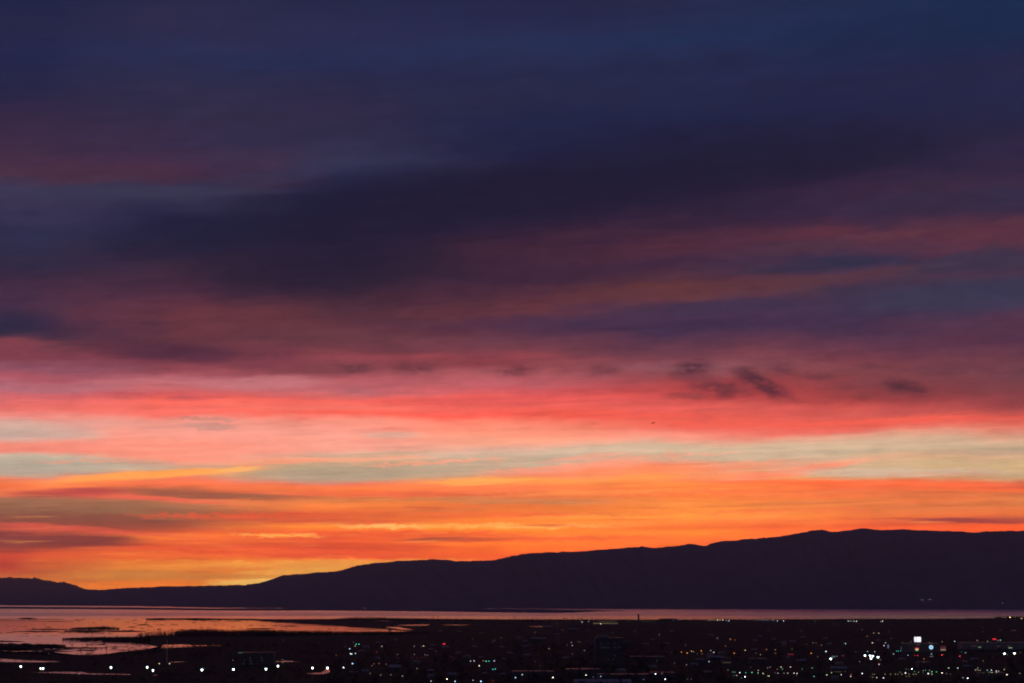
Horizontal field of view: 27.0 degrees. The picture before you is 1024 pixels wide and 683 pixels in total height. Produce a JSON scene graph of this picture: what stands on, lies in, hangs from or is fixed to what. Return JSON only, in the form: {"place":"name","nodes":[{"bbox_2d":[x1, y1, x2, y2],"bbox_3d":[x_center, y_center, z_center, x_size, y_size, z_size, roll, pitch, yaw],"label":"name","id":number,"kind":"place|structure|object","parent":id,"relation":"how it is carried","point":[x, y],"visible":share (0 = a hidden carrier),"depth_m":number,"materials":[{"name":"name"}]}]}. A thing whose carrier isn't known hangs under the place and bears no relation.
{"place":"outdoors","nodes":[
{"label":"outdoors","id":0,"kind":"place"},
{"bbox_2d":[0,659,57,661],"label":"pond","id":1,"kind":"structure","parent":0,"point":[9,660],"depth_m":3667.36,"materials":[{"name":"liquid"}]},
{"bbox_2d":[0,643,62,649],"bbox_3d":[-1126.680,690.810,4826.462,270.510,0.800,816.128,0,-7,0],"label":"mud bank","id":2,"kind":"structure","parent":0,"point":[12,644],"depth_m":4733.92,"materials":[{"name":"black soil"}]},
{"bbox_2d":[22,649,57,650],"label":"mud bank","id":3,"kind":"structure","parent":0,"point":[40,650],"depth_m":4464.69,"materials":[{"name":"black soil"}]},
{"bbox_2d":[18,631,61,631],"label":"mud bank","id":4,"kind":"structure","parent":0,"point":[39,631],"depth_m":6978.18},
{"bbox_2d":[0,577,90,590],"bbox_3d":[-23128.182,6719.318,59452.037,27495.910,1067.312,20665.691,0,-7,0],"label":"mountains","id":5,"kind":"structure","parent":0,"point":[20,584],"depth_m":59843.29,"materials":[{"name":"black stone"}]},
{"bbox_2d":[25,629,70,629],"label":"mud bank","id":6,"kind":"structure","parent":0,"point":[47,629],"depth_m":7417.75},
{"bbox_2d":[36,621,67,621],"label":"mud bank","id":7,"kind":"structure","parent":0,"point":[51,621],"depth_m":9916.42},
{"bbox_2d":[38,647,100,648],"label":"mud bank","id":8,"kind":"structure","parent":0,"point":[72,648],"depth_m":4645.48,"materials":[{"name":"black soil"}]},
{"bbox_2d":[34,672,129,674],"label":"pond","id":9,"kind":"structure","parent":0,"point":[82,673],"depth_m":3086.39,"materials":[{"name":"liquid"}]},
{"bbox_2d":[103,630,143,631],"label":"mud bank","id":10,"kind":"structure","parent":0,"point":[124,631],"depth_m":6978.18,"materials":[{"name":"black soil"}]},
{"bbox_2d":[161,644,220,647],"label":"pond","id":11,"kind":"structure","parent":0,"point":[173,646],"depth_m":4896.22,"materials":[{"name":"liquid"}]},
{"bbox_2d":[0,607,615,612],"bbox_3d":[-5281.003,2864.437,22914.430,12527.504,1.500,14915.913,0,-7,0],"label":"shore","id":12,"kind":"structure","parent":0,"point":[422,609],"depth_m":19998.47,"materials":[{"name":"black soil"}]},
{"bbox_2d":[307,668,329,673],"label":"pond","id":13,"kind":"structure","parent":0,"point":[324,672],"depth_m":3127.68,"materials":[{"name":"liquid"}]},
{"bbox_2d":[388,627,411,629],"bbox_3d":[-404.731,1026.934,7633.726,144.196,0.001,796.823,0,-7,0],"label":"pond","id":14,"kind":"structure","parent":0,"point":[400,628],"depth_m":7603.11,"materials":[{"name":"liquid"}]},
{"bbox_2d":[400,624,429,625],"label":"pond","id":15,"kind":"structure","parent":0,"point":[416,625],"depth_m":8425.08,"materials":[{"name":"liquid"}]},
{"bbox_2d":[447,673,458,676],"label":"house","id":16,"kind":"structure","parent":0,"point":[452,674],"depth_m":2953.81,"materials":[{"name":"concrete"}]},
{"bbox_2d":[0,528,1023,609],"bbox_3d":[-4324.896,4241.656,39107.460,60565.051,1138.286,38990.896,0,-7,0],"label":"mountains","id":17,"kind":"structure","parent":0,"point":[863,568],"depth_m":26846.70,"materials":[{"name":"black stone"}]},
{"bbox_2d":[0,618,1023,682],"bbox_3d":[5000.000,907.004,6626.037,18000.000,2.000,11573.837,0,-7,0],"label":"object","id":18,"kind":"structure","parent":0,"point":[783,667],"depth_m":4199.40,"materials":[{"name":"soil"}]},
{"bbox_2d":[238,651,275,664],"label":"office block","id":19,"kind":"structure","parent":18,"relation":"on","point":[260,658],"depth_m":3469.76,"materials":[{"name":"concrete"}]},
{"bbox_2d":[389,665,400,670],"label":"shed","id":20,"kind":"structure","parent":18,"relation":"on","point":[393,667],"depth_m":3185.89,"materials":[{"name":"concrete"}]},
{"bbox_2d":[0,619,1023,682],"bbox_3d":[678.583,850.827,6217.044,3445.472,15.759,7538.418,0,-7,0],"label":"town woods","id":21,"kind":"object","parent":18,"relation":"on","point":[642,665],"visible":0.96,"depth_m":3415.45,"materials":[{"name":"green plant"}]},
{"bbox_2d":[512,670,553,678],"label":"shed","id":22,"kind":"structure","parent":18,"relation":"on","point":[519,673],"depth_m":2891.14,"materials":[{"name":"concrete"}]},
{"bbox_2d":[531,637,545,640],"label":"shed","id":23,"kind":"structure","parent":18,"relation":"on","point":[539,639],"depth_m":5383.99,"materials":[{"name":"concrete"}]},
{"bbox_2d":[568,628,578,630],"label":"shed","id":24,"kind":"structure","parent":18,"relation":"on","point":[574,629],"depth_m":7094.88,"materials":[{"name":"concrete"}]},
{"bbox_2d":[566,668,599,674],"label":"shed","id":25,"kind":"structure","parent":18,"relation":"on","point":[589,671],"depth_m":3021.46,"materials":[{"name":"concrete"}]},
{"bbox_2d":[586,640,593,647],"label":"shed","id":26,"kind":"structure","parent":18,"relation":"on","point":[590,643],"depth_m":4683.40,"materials":[{"name":"concrete"}]},
{"bbox_2d":[573,679,631,682],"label":"shed","id":27,"kind":"structure","parent":18,"relation":"on","point":[604,681],"depth_m":2644.32,"materials":[{"name":"concrete"}]},
{"bbox_2d":[592,620,619,624],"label":"lit hall","id":28,"kind":"structure","parent":18,"relation":"on","point":[605,622],"depth_m":8672.00,"materials":[{"name":"concrete"}]},
{"bbox_2d":[594,635,622,664],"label":"office block","id":29,"kind":"structure","parent":18,"relation":"on","point":[608,650],"depth_m":3471.29,"materials":[{"name":"concrete"}]},
{"bbox_2d":[597,673,649,679],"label":"shed","id":30,"kind":"structure","parent":18,"relation":"on","point":[602,675],"depth_m":2855.65,"materials":[{"name":"concrete"}]},
{"bbox_2d":[623,641,628,648],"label":"shed","id":31,"kind":"structure","parent":18,"relation":"on","point":[626,643],"depth_m":4591.56,"materials":[{"name":"concrete"}]},
{"bbox_2d":[630,655,664,660],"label":"shed","id":32,"kind":"structure","parent":18,"relation":"on","point":[653,658],"depth_m":3716.57,"materials":[{"name":"concrete"}]},
{"bbox_2d":[720,657,730,664],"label":"shed","id":33,"kind":"structure","parent":18,"relation":"on","point":[725,660],"depth_m":3495.07,"materials":[{"name":"concrete"}]},
{"bbox_2d":[914,637,920,645],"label":"pylon sign","id":34,"kind":"object","parent":18,"relation":"on","point":[917,639],"visible":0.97,"depth_m":4255.35,"materials":[{"name":"paint"}]},
{"bbox_2d":[901,643,939,651],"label":"store","id":35,"kind":"structure","parent":18,"relation":"on","point":[911,647],"depth_m":4297.05,"materials":[{"name":"concrete"}]},
{"bbox_2d":[940,645,945,651],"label":"shop","id":36,"kind":"structure","parent":18,"relation":"on","point":[942,648],"depth_m":4355.98,"materials":[{"name":"white"}]},
{"bbox_2d":[976,671,1004,678],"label":"shed","id":37,"kind":"structure","parent":18,"relation":"on","point":[987,675],"depth_m":2890.98,"materials":[{"name":"concrete"}]},
{"bbox_2d":[958,642,1023,648],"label":"store","id":38,"kind":"structure","parent":18,"relation":"on","point":[990,645],"depth_m":4546.86,"materials":[{"name":"white"}]},
{"bbox_2d":[0,605,1023,654],"bbox_3d":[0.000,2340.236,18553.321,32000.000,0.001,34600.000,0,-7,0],"label":"lake","id":39,"kind":"structure","parent":0,"point":[100,617],"depth_m":12600.94,"materials":[{"name":"pink liquid"}]},
{"bbox_2d":[0,616,1023,675],"bbox_3d":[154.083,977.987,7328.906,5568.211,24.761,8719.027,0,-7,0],"label":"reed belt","id":40,"kind":"object","parent":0,"point":[144,637],"visible":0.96,"depth_m":6167.98,"materials":[{"name":"black plant"}]},
{"bbox_2d":[0,0,1023,589],"label":"sky","id":41,"kind":"structure","parent":0,"point":[287,287],"materials":[{"name":"multicoloured"}]},
{"bbox_2d":[615,669,625,672],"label":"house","id":42,"kind":"structure","parent":0,"point":[622,671],"depth_m":3125.01,"materials":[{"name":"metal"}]},
{"bbox_2d":[650,671,674,677],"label":"shed","id":43,"kind":"structure","parent":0,"point":[659,674],"depth_m":2908.86,"materials":[{"name":"concrete"}]},
{"bbox_2d":[695,658,704,661],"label":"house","id":44,"kind":"structure","parent":0,"point":[699,659],"depth_m":3658.89,"materials":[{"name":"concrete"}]},
{"bbox_2d":[706,656,723,659],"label":"shed","id":45,"kind":"structure","parent":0,"point":[710,658],"depth_m":3776.51,"materials":[{"name":"concrete"}]},
{"bbox_2d":[748,657,767,663],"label":"shed","id":46,"kind":"structure","parent":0,"point":[756,660],"depth_m":3547.83,"materials":[{"name":"concrete"}]},
{"bbox_2d":[796,659,805,662],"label":"shed","id":47,"kind":"structure","parent":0,"point":[800,660],"depth_m":3601.96,"materials":[{"name":"concrete"}]},
{"bbox_2d":[831,676,838,679],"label":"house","id":48,"kind":"structure","parent":0,"point":[834,677],"depth_m":2836.05,"materials":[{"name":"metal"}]},
{"bbox_2d":[830,666,847,671],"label":"shed","id":49,"kind":"structure","parent":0,"point":[838,668],"depth_m":3142.96,"materials":[{"name":"concrete"}]},
{"bbox_2d":[916,661,930,667],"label":"shed","id":50,"kind":"structure","parent":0,"point":[920,664],"depth_m":3345.28,"materials":[{"name":"concrete"}]}
]}

